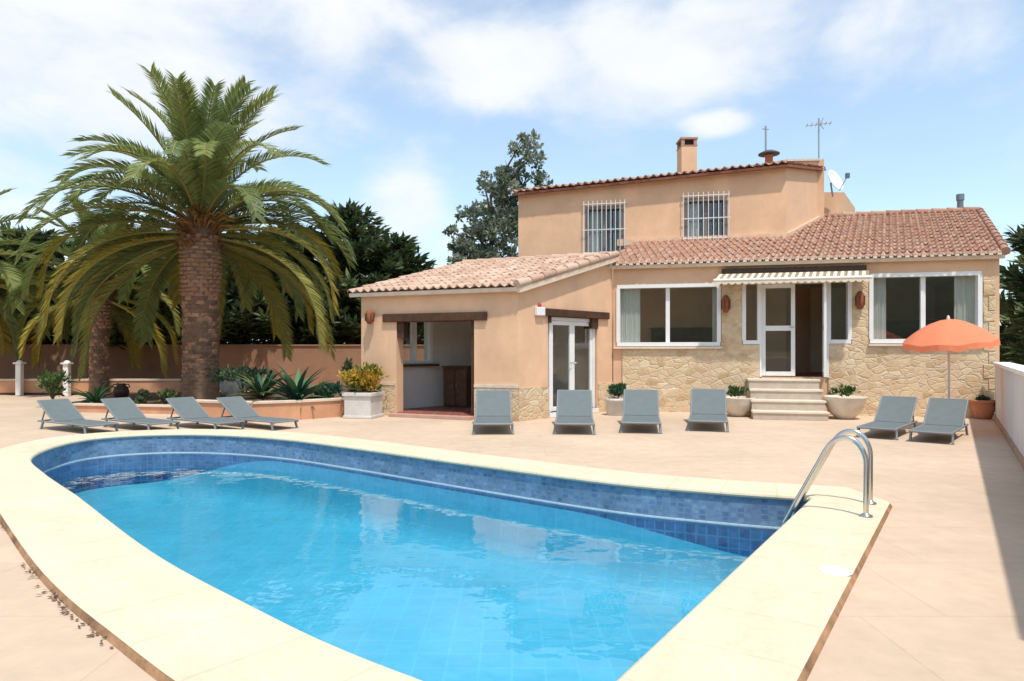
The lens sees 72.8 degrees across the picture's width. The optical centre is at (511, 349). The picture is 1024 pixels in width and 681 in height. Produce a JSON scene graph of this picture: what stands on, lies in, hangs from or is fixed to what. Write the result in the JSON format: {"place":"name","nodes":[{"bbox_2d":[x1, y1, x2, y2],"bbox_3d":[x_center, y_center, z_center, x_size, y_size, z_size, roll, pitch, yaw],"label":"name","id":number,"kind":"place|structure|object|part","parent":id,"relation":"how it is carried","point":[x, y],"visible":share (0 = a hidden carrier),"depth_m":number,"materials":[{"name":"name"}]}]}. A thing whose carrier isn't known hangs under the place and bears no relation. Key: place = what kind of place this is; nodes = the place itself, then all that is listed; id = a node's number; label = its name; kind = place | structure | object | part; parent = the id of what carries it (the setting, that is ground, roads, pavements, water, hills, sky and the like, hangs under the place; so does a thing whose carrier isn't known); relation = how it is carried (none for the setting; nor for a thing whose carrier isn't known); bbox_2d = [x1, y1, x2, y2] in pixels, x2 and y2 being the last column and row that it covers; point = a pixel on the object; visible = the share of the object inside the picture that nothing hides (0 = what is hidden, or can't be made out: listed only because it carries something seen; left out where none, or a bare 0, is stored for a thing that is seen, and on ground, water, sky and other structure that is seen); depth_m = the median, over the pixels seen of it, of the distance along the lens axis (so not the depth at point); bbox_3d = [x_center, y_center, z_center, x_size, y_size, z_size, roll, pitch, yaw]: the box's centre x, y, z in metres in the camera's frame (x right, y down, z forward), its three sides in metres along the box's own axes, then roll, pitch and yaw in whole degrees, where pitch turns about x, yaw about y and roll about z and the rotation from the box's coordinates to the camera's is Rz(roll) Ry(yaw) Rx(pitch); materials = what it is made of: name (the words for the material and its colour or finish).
{"place":"outdoors","nodes":[
{"label":"outdoors","id":0,"kind":"place"},
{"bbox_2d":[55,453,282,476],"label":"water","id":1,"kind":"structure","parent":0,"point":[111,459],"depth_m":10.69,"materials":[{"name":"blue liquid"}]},
{"bbox_2d":[84,386,353,404],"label":"garden soil","id":2,"kind":"structure","parent":0,"point":[153,400],"depth_m":17.73,"materials":[{"name":"brown soil"}]},
{"bbox_2d":[65,378,122,402],"bbox_3d":[-9.864,1.009,16.560,1.590,0.697,1.512,0,0,0],"label":"yucca plant","id":3,"kind":"object","parent":2,"relation":"on","point":[96,397],"visible":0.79,"depth_m":16.47,"materials":[{"name":"green plant"}]},
{"bbox_2d":[112,383,129,397],"bbox_3d":[-10.029,1.070,17.823,0.380,0.420,0.374,0,0,-40],"label":"clay jar","id":4,"kind":"object","parent":2,"relation":"on","point":[124,392],"visible":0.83,"depth_m":17.71,"materials":[{"name":"brown ceramic"}]},
{"bbox_2d":[133,388,152,403],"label":"dwarf shrub","id":5,"kind":"object","parent":2,"relation":"on","point":[143,397],"visible":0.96,"depth_m":15.96,"materials":[{"name":"green plant"}]},
{"bbox_2d":[156,388,176,403],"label":"dwarf shrub","id":6,"kind":"object","parent":2,"relation":"on","point":[164,394],"visible":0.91,"depth_m":15.88,"materials":[{"name":"green plant"}]},
{"bbox_2d":[12,62,356,399],"bbox_3d":[-7.837,-2.822,17.576,7.685,8.404,7.348,0,0,0],"label":"palm tree","id":7,"kind":"object","parent":2,"relation":"on","point":[200,170],"visible":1,"depth_m":17.13,"materials":[{"name":"green plant"}]},
{"bbox_2d":[220,369,238,395],"bbox_3d":[-7.916,0.942,19.343,0.503,0.910,0.452,0,0,25],"label":"garden rock","id":8,"kind":"object","parent":2,"relation":"on","point":[228,388],"visible":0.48,"depth_m":19.23,"materials":[{"name":"grey stone"}]},
{"bbox_2d":[207,364,275,392],"bbox_3d":[-6.522,0.729,16.856,1.736,0.824,0.825,0,0,0],"label":"shrub","id":9,"kind":"object","parent":2,"relation":"on","point":[226,374],"visible":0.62,"depth_m":16.77,"materials":[{"name":"green plant"}]},
{"bbox_2d":[237,379,245,394],"bbox_3d":[-7.842,1.040,19.980,0.331,0.495,0.271,0,0,30],"label":"garden rock","id":10,"kind":"object","parent":2,"relation":"on","point":[241,388],"visible":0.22,"depth_m":19.85,"materials":[{"name":"grey stone"}]},
{"bbox_2d":[226,369,294,397],"bbox_3d":[-5.811,0.792,16.045,1.683,0.852,1.666,0,0,-24],"label":"spiky plant","id":11,"kind":"object","parent":2,"relation":"on","point":[255,384],"visible":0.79,"depth_m":15.87,"materials":[{"name":"green plant"}]},
{"bbox_2d":[258,362,334,410],"bbox_3d":[-4.483,0.725,14.522,1.830,0.986,1.911,0,0,0],"label":"agave plant","id":12,"kind":"object","parent":2,"relation":"on","point":[297,389],"visible":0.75,"depth_m":14.40,"materials":[{"name":"green plant"}]},
{"bbox_2d":[311,380,343,397],"bbox_3d":[-4.081,0.895,15.206,0.806,0.482,0.696,0,0,44],"label":"creeping shrub","id":13,"kind":"object","parent":2,"relation":"on","point":[331,390],"visible":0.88,"depth_m":15.14,"materials":[{"name":"green plant"}]},
{"bbox_2d":[0,391,1023,680],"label":"deck","id":14,"kind":"structure","parent":0,"point":[936,593],"depth_m":5.93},
{"bbox_2d":[13,360,25,395],"bbox_3d":[-14.950,0.843,21.083,0.240,1.075,0.240,0,0,0],"label":"garden post","id":15,"kind":"object","parent":14,"relation":"on","point":[19,377],"visible":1,"depth_m":21.00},
{"bbox_2d":[0,227,58,341],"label":"pine tree","id":16,"kind":"object","parent":14,"relation":"on","point":[1,258],"visible":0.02,"depth_m":24.51,"materials":[{"name":"green plant"}]},
{"bbox_2d":[0,187,74,360],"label":"palm tree","id":17,"kind":"object","parent":14,"relation":"on","point":[7,275],"visible":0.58,"depth_m":21.57,"materials":[{"name":"green plant"}]},
{"bbox_2d":[35,369,75,398],"bbox_3d":[-11.751,0.899,17.882,0.810,0.852,0.749,0,0,18],"label":"round shrub","id":18,"kind":"object","parent":14,"relation":"on","point":[49,383],"visible":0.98,"depth_m":17.79,"materials":[{"name":"green plant"}]},
{"bbox_2d":[0,523,113,647],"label":"leaf litter","id":19,"kind":"object","parent":14,"relation":"on","point":[77,619],"visible":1,"depth_m":3.68,"materials":[{"name":"brown plant"}]},
{"bbox_2d":[0,221,123,343],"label":"pine tree","id":20,"kind":"object","parent":14,"relation":"on","point":[39,237],"visible":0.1,"depth_m":24.27,"materials":[{"name":"green plant"}]},
{"bbox_2d":[60,360,72,395],"bbox_3d":[-13.327,0.843,20.794,0.240,1.075,0.240,0,0,0],"label":"garden post","id":21,"kind":"object","parent":14,"relation":"on","point":[67,369],"visible":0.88,"depth_m":20.72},
{"bbox_2d":[37,398,118,433],"bbox_3d":[-7.479,1.129,11.940,1.694,0.502,0.548,0,0,32],"label":"sun lounger","id":22,"kind":"object","parent":14,"relation":"on","point":[65,411],"visible":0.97,"depth_m":12.12,"materials":[{"name":"grey fabric"}]},
{"bbox_2d":[0,379,181,394],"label":"planter wall","id":23,"kind":"structure","parent":14,"relation":"on","point":[7,386],"depth_m":21.28,"materials":[{"name":"beige paint"}]},
{"bbox_2d":[3,190,181,394],"bbox_3d":[-12.700,-1.612,21.259,5.033,5.984,4.954,0,0,0],"label":"palm tree","id":24,"kind":"object","parent":14,"relation":"on","point":[100,345],"visible":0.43,"depth_m":21.04,"materials":[{"name":"green plant"}]},
{"bbox_2d":[73,403,176,413],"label":"flower bed wall","id":25,"kind":"structure","parent":14,"relation":"on","point":[143,408],"depth_m":15.13,"materials":[{"name":"orange paint"}]},
{"bbox_2d":[14,223,251,349],"bbox_3d":[-13.771,-1.617,25.237,7.136,6.111,7.444,0,0,-30],"label":"pine tree","id":26,"kind":"object","parent":14,"relation":"on","point":[120,339],"visible":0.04,"depth_m":23.80,"materials":[{"name":"green plant"}]},
{"bbox_2d":[100,397,179,429],"bbox_3d":[-6.562,1.129,12.232,1.694,0.502,0.548,0,0,34],"label":"sun lounger","id":27,"kind":"object","parent":14,"relation":"on","point":[126,409],"visible":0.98,"depth_m":12.43,"materials":[{"name":"grey fabric"}]},
{"bbox_2d":[166,397,244,428],"bbox_3d":[-5.470,1.129,12.348,1.694,0.502,0.548,0,0,36],"label":"sun lounger","id":28,"kind":"object","parent":14,"relation":"on","point":[190,409],"visible":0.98,"depth_m":12.56,"materials":[{"name":"grey fabric"}]},
{"bbox_2d":[113,231,303,344],"bbox_3d":[-10.784,-1.500,24.996,6.864,5.877,6.936,0,0,44],"label":"pine tree","id":29,"kind":"object","parent":14,"relation":"on","point":[234,336],"visible":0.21,"depth_m":23.54,"materials":[{"name":"green plant"}]},
{"bbox_2d":[0,344,423,389],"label":"garden wall","id":30,"kind":"structure","parent":14,"relation":"on","point":[313,358],"depth_m":24.09,"materials":[{"name":"orange paint"}]},
{"bbox_2d":[216,396,298,430],"bbox_3d":[-4.599,1.129,12.512,1.694,0.502,0.548,0,0,34],"label":"sun lounger","id":31,"kind":"object","parent":14,"relation":"on","point":[238,407],"visible":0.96,"depth_m":12.69,"materials":[{"name":"grey fabric"}]},
{"bbox_2d":[196,398,343,421],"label":"flower bed wall","id":32,"kind":"structure","parent":14,"relation":"on","point":[326,407],"depth_m":13.70,"materials":[{"name":"orange paint"}]},
{"bbox_2d":[336,361,388,418],"bbox_3d":[-3.089,0.795,14.230,1.094,1.170,0.877,0,0,0],"label":"square planter","id":33,"kind":"object","parent":14,"relation":"on","point":[362,400],"visible":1,"depth_m":14.00,"materials":[{"name":"concrete"}]},
{"bbox_2d":[340,357,354,384],"bbox_3d":[-5.306,0.676,22.452,0.467,0.898,0.686,0,0,0],"label":"wall shrub","id":34,"kind":"object","parent":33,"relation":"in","point":[347,365],"visible":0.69,"depth_m":22.34,"materials":[{"name":"green plant"}]},
{"bbox_2d":[0,429,891,680],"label":"swimming pool","id":35,"kind":"structure","parent":14,"relation":"in","point":[323,558],"depth_m":6.69,"materials":[{"name":"blue liquid"}]},
{"bbox_2d":[781,429,876,525],"bbox_3d":[2.703,1.511,5.953,0.725,1.638,0.639,0,0,31],"label":"pool ladder","id":36,"kind":"object","parent":35,"relation":"attached to","point":[867,477],"visible":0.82,"depth_m":5.78,"materials":[{"name":"metal"}]},
{"bbox_2d":[818,565,852,575],"bbox_3d":[1.953,1.331,4.196,0.194,0.008,0.194,0,0,0],"label":"skimmer lid","id":37,"kind":"object","parent":35,"relation":"on","point":[835,570],"visible":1,"depth_m":4.18,"materials":[{"name":"white plastic"}]},
{"bbox_2d":[472,390,513,434],"bbox_3d":[-0.329,1.066,12.184,0.685,0.628,1.882,0,0,-1],"label":"sun lounger","id":38,"kind":"object","parent":14,"relation":"on","point":[492,407],"visible":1,"depth_m":12.65,"materials":[{"name":"grey paint"}]},
{"bbox_2d":[553,390,595,434],"bbox_3d":[1.095,1.066,12.181,0.685,0.628,1.882,0,0,5],"label":"sun lounger","id":39,"kind":"object","parent":14,"relation":"on","point":[573,407],"visible":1,"depth_m":12.64,"materials":[{"name":"grey fabric"}]},
{"bbox_2d":[605,381,626,415],"bbox_3d":[2.211,1.017,14.736,0.490,0.727,0.511,0,0,0],"label":"tub planter","id":40,"kind":"object","parent":14,"relation":"on","point":[614,405],"visible":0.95,"depth_m":14.59,"materials":[{"name":"stone"}]},
{"bbox_2d":[620,389,661,433],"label":"sun lounger","id":41,"kind":"object","parent":14,"relation":"on","point":[640,406],"visible":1,"depth_m":12.80,"materials":[{"name":"grey fabric"}]},
{"bbox_2d":[347,137,1010,421],"bbox_3d":[4.336,-2.075,17.497,15.691,6.910,8.607,0,0,0],"label":"villa","id":42,"kind":"object","parent":14,"relation":"on","point":[607,274],"visible":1,"depth_m":15.48,"materials":[{"name":"paint"}]},
{"bbox_2d":[365,309,373,323],"bbox_3d":[-3.004,-0.702,14.640,0.183,0.312,0.209,0,0,30],"label":"wall lamp","id":43,"kind":"object","parent":42,"relation":"attached to","point":[369,316],"visible":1,"depth_m":14.58,"materials":[{"name":"orange ceramic"}]},
{"bbox_2d":[403,322,438,366],"bbox_3d":[-2.175,-0.190,15.608,0.230,1.120,1.240,0,0,43],"label":"porch window","id":44,"kind":"structure","parent":42,"relation":"in","point":[413,362],"depth_m":15.65,"materials":[{"name":"white paint"}]},
{"bbox_2d":[442,365,470,407],"bbox_3d":[-1.211,0.834,15.991,0.680,0.940,0.500,0,0,23],"label":"wooden cabinet","id":45,"kind":"object","parent":42,"relation":"on","point":[457,385],"visible":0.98,"depth_m":15.78,"materials":[{"name":"brown wood"}]},
{"bbox_3d":[-1.434,0.854,15.842,0.270,0.800,0.050,0,0,23],"label":"door","id":46,"kind":"part","parent":45,"relation":"part of","materials":[{"name":"wood"}]},
{"bbox_3d":[-1.168,0.854,15.727,0.270,0.800,0.050,0,0,23],"label":"door","id":47,"kind":"part","parent":45,"relation":"part of","materials":[{"name":"wood"}]},
{"bbox_2d":[535,303,544,315],"bbox_3d":[0.558,-0.810,13.863,0.074,0.250,0.260,0,0,43],"label":"alarm box","id":48,"kind":"object","parent":42,"relation":"attached to","point":[539,310],"visible":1,"depth_m":13.82,"materials":[{"name":"white paint"}]},
{"bbox_2d":[551,321,571,411],"bbox_3d":[1.018,0.333,14.560,0.050,1.875,0.732,0,0,43],"label":"door","id":49,"kind":"structure","parent":42,"relation":"in","point":[569,324],"depth_m":14.76,"materials":[{"name":"white paint"}]},
{"bbox_2d":[572,322,591,389],"bbox_3d":[1.537,0.333,15.080,0.114,1.875,0.728,0,0,43],"label":"door","id":50,"kind":"structure","parent":42,"relation":"in","point":[574,324],"depth_m":15.19,"materials":[{"name":"white paint"}]},
{"bbox_2d":[582,199,625,252],"bbox_3d":[2.395,-3.037,17.953,1.123,1.597,0.340,0,0,13],"label":"barred window","id":51,"kind":"structure","parent":42,"relation":"in","point":[592,213],"depth_m":17.91,"materials":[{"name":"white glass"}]},
{"bbox_2d":[616,283,720,345],"bbox_3d":[3.498,-0.683,15.593,2.290,1.612,0.247,0,0,14],"label":"window","id":52,"kind":"structure","parent":42,"relation":"in","point":[627,296],"depth_m":15.65,"materials":[{"name":"white paint"}]},
{"bbox_2d":[650,327,711,341],"bbox_3d":[4.233,-0.025,17.278,1.560,1.050,0.475,0,0,14],"label":"table","id":53,"kind":"object","parent":42,"relation":"in","point":[699,334],"visible":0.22,"depth_m":17.06,"materials":[{"name":"brown wood"}]},
{"bbox_3d":[3.698,-0.010,17.190,0.460,0.960,0.014,0,0,14],"label":"door","id":54,"kind":"part","parent":53,"relation":"part of","materials":[{"name":"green wood"}]},
{"bbox_3d":[4.184,-0.010,17.073,0.460,0.960,0.014,0,0,14],"label":"door","id":55,"kind":"part","parent":53,"relation":"part of","materials":[{"name":"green wood"}]},
{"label":"door","id":56,"kind":"part","parent":53,"relation":"part of","materials":[{"name":"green wood"}]},
{"bbox_2d":[682,191,730,240],"bbox_3d":[4.846,-3.223,17.388,1.172,1.402,0.340,0,0,13],"label":"barred window","id":57,"kind":"structure","parent":42,"relation":"in","point":[690,218],"depth_m":17.32,"materials":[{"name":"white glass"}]},
{"bbox_2d":[721,295,730,312],"bbox_3d":[4.648,-1.002,15.104,0.209,0.390,0.195,0,0,0],"label":"wall lamp","id":58,"kind":"object","parent":42,"relation":"attached to","point":[725,303],"visible":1,"depth_m":15.04,"materials":[{"name":"orange ceramic"}]},
{"bbox_2d":[762,126,768,149],"bbox_3d":[6.912,-5.476,18.905,0.206,1.243,0.064,0,0,-14],"label":"aerial mast","id":59,"kind":"object","parent":42,"relation":"on","point":[765,129],"visible":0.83,"depth_m":18.88,"materials":[{"name":"metal"}]},
{"bbox_2d":[758,150,779,162],"bbox_3d":[6.734,-4.972,18.200,0.540,0.550,0.526,0,0,0],"label":"chimney cowl","id":60,"kind":"object","parent":42,"relation":"on","point":[768,155],"visible":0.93,"depth_m":18.11,"materials":[{"name":"metal"}]},
{"bbox_2d":[762,284,794,375],"bbox_3d":[5.757,-0.431,15.022,0.686,1.981,0.050,0,0,14],"label":"door","id":61,"kind":"structure","parent":42,"relation":"in","point":[765,328],"depth_m":15.00,"materials":[{"name":"white paint"}]},
{"bbox_2d":[713,265,871,284],"bbox_3d":[5.848,-1.570,14.585,3.133,0.390,0.623,0,0,14],"label":"awning","id":62,"kind":"object","parent":42,"relation":"attached to","point":[823,274],"visible":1,"depth_m":14.54,"materials":[{"name":"fabric"}]},
{"bbox_2d":[806,118,831,158],"bbox_3d":[8.217,-5.538,18.599,0.633,1.368,0.336,0,0,18],"label":"tv antenna","id":63,"kind":"object","parent":42,"relation":"on","point":[819,123],"visible":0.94,"depth_m":18.59,"materials":[{"name":"metal"}]},
{"bbox_2d":[822,281,829,376],"bbox_3d":[6.587,-0.431,14.559,0.114,1.981,0.608,0,0,22],"label":"door","id":64,"kind":"structure","parent":42,"relation":"in","point":[824,286],"depth_m":14.29,"materials":[{"name":"white paint"}]},
{"bbox_2d":[828,170,849,196],"bbox_3d":[8.924,-4.601,19.042,0.538,0.723,0.550,0,0,16],"label":"satellite dish","id":65,"kind":"object","parent":42,"relation":"attached to","point":[835,180],"visible":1,"depth_m":19.12,"materials":[{"name":"white paint"}]},
{"bbox_2d":[855,291,864,308],"bbox_3d":[7.256,-1.040,14.478,0.209,0.390,0.195,0,0,0],"label":"wall lamp","id":66,"kind":"object","parent":42,"relation":"attached to","point":[860,300],"visible":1,"depth_m":14.41,"materials":[{"name":"orange ceramic"}]},
{"bbox_2d":[886,320,939,338],"bbox_3d":[9.552,-0.100,16.515,1.460,1.200,0.475,0,0,14],"label":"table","id":67,"kind":"object","parent":42,"relation":"in","point":[900,329],"visible":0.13,"depth_m":16.38,"materials":[{"name":"brown wood"}]},
{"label":"door","id":68,"kind":"part","parent":67,"relation":"part of","materials":[{"name":"green wood"}]},
{"bbox_2d":[869,271,982,342],"bbox_3d":[8.514,-0.771,14.388,2.106,1.679,0.247,0,0,14],"label":"window","id":69,"kind":"structure","parent":42,"relation":"in","point":[968,285],"depth_m":14.35,"materials":[{"name":"white paint"}]},
{"bbox_2d":[687,389,728,431],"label":"sun lounger","id":70,"kind":"object","parent":14,"relation":"on","point":[707,405],"visible":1,"depth_m":13.03,"materials":[{"name":"grey fabric"}]},
{"bbox_2d":[726,385,755,416],"bbox_3d":[4.692,1.045,14.457,0.742,0.669,0.742,0,0,0],"label":"bowl planter","id":71,"kind":"object","parent":14,"relation":"on","point":[738,404],"visible":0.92,"depth_m":14.26,"materials":[{"name":"beige ceramic"}]},
{"bbox_2d":[746,378,829,420],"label":"entrance steps","id":72,"kind":"structure","parent":14,"relation":"on","point":[787,399],"depth_m":14.08,"materials":[{"name":"stone"}]},
{"bbox_2d":[823,384,866,419],"bbox_3d":[6.672,1.025,13.927,0.824,0.710,0.824,0,0,0],"label":"bowl planter","id":73,"kind":"object","parent":14,"relation":"on","point":[848,405],"visible":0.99,"depth_m":13.73,"materials":[{"name":"beige ceramic"}]},
{"bbox_2d":[856,396,917,439],"bbox_3d":[6.181,1.091,11.402,0.589,0.578,1.694,0,0,40],"label":"sun lounger","id":74,"kind":"object","parent":14,"relation":"on","point":[895,413],"visible":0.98,"depth_m":11.73,"materials":[{"name":"grey fabric"}]},
{"bbox_2d":[908,398,968,444],"bbox_3d":[6.716,1.091,10.893,0.589,0.578,1.694,0,0,40],"label":"sun lounger","id":75,"kind":"object","parent":14,"relation":"on","point":[945,416],"visible":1,"depth_m":11.21,"materials":[{"name":"grey fabric"}]},
{"bbox_2d":[903,315,1000,431],"bbox_3d":[7.587,0.390,12.035,1.457,1.980,1.458,0,0,0],"label":"parasol","id":76,"kind":"object","parent":14,"relation":"on","point":[948,334],"visible":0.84,"depth_m":11.62,"materials":[{"name":"fabric"}]},
{"bbox_2d":[969,394,994,418],"bbox_3d":[9.445,1.129,13.927,0.469,0.501,0.469,0,0,0],"label":"terracotta pot","id":77,"kind":"object","parent":14,"relation":"on","point":[982,406],"visible":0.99,"depth_m":13.79,"materials":[{"name":"ceramic"}]},
{"bbox_2d":[993,362,1023,468],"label":"parapet wall","id":78,"kind":"structure","parent":0,"point":[1009,401],"depth_m":9.92,"materials":[{"name":"white paint"}]},
{"bbox_3d":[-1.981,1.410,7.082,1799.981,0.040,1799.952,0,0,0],"label":"ground","id":79,"kind":"structure","parent":0,"visible":0},
{"bbox_2d":[25,298,423,343],"bbox_3d":[-12.778,-0.381,27.183,24.406,4.769,2.623,0,0,0],"label":"hedge","id":80,"kind":"object","parent":79,"relation":"on","point":[254,341],"visible":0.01,"depth_m":26.87,"materials":[{"name":"green plant"}]},
{"bbox_2d":[223,224,360,343],"bbox_3d":[-8.321,-1.724,26.055,6.237,6.325,5.951,0,0,0],"label":"pine tree","id":81,"kind":"object","parent":79,"relation":"on","point":[301,333],"visible":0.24,"depth_m":24.80,"materials":[{"name":"green plant"}]},
{"bbox_2d":[275,198,408,343],"bbox_3d":[-6.192,-2.133,26.507,6.222,7.140,5.844,0,0,0],"label":"pine tree","id":82,"kind":"object","parent":79,"relation":"on","point":[356,220],"visible":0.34,"depth_m":25.59,"materials":[{"name":"green plant"}]},
{"bbox_2d":[333,229,437,343],"bbox_3d":[-4.335,-1.517,26.394,4.597,5.911,4.882,0,0,0],"label":"pine tree","id":83,"kind":"object","parent":79,"relation":"on","point":[396,253],"visible":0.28,"depth_m":25.54,"materials":[{"name":"green plant"}]},
{"bbox_2d":[442,128,552,264],"bbox_3d":[-0.579,-3.938,29.919,4.916,10.764,3.290,0,0,0],"label":"poplar tree","id":84,"kind":"object","parent":79,"relation":"on","point":[504,212],"visible":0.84,"depth_m":29.36,"materials":[{"name":"green plant"}]},
{"bbox_2d":[999,222,1023,363],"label":"pine tree","id":85,"kind":"object","parent":79,"relation":"on","point":[1002,297],"visible":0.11,"depth_m":22.08,"materials":[{"name":"green plant"}]},
{"bbox_2d":[999,224,1023,364],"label":"pine tree","id":86,"kind":"object","parent":79,"relation":"on","point":[1012,280],"visible":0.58,"depth_m":18.60,"materials":[{"name":"green plant"}]},
{"bbox_2d":[999,301,1023,364],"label":"pine tree","id":87,"kind":"object","parent":79,"relation":"on","point":[1017,317],"visible":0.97,"depth_m":16.61,"materials":[{"name":"green plant"}]}
]}

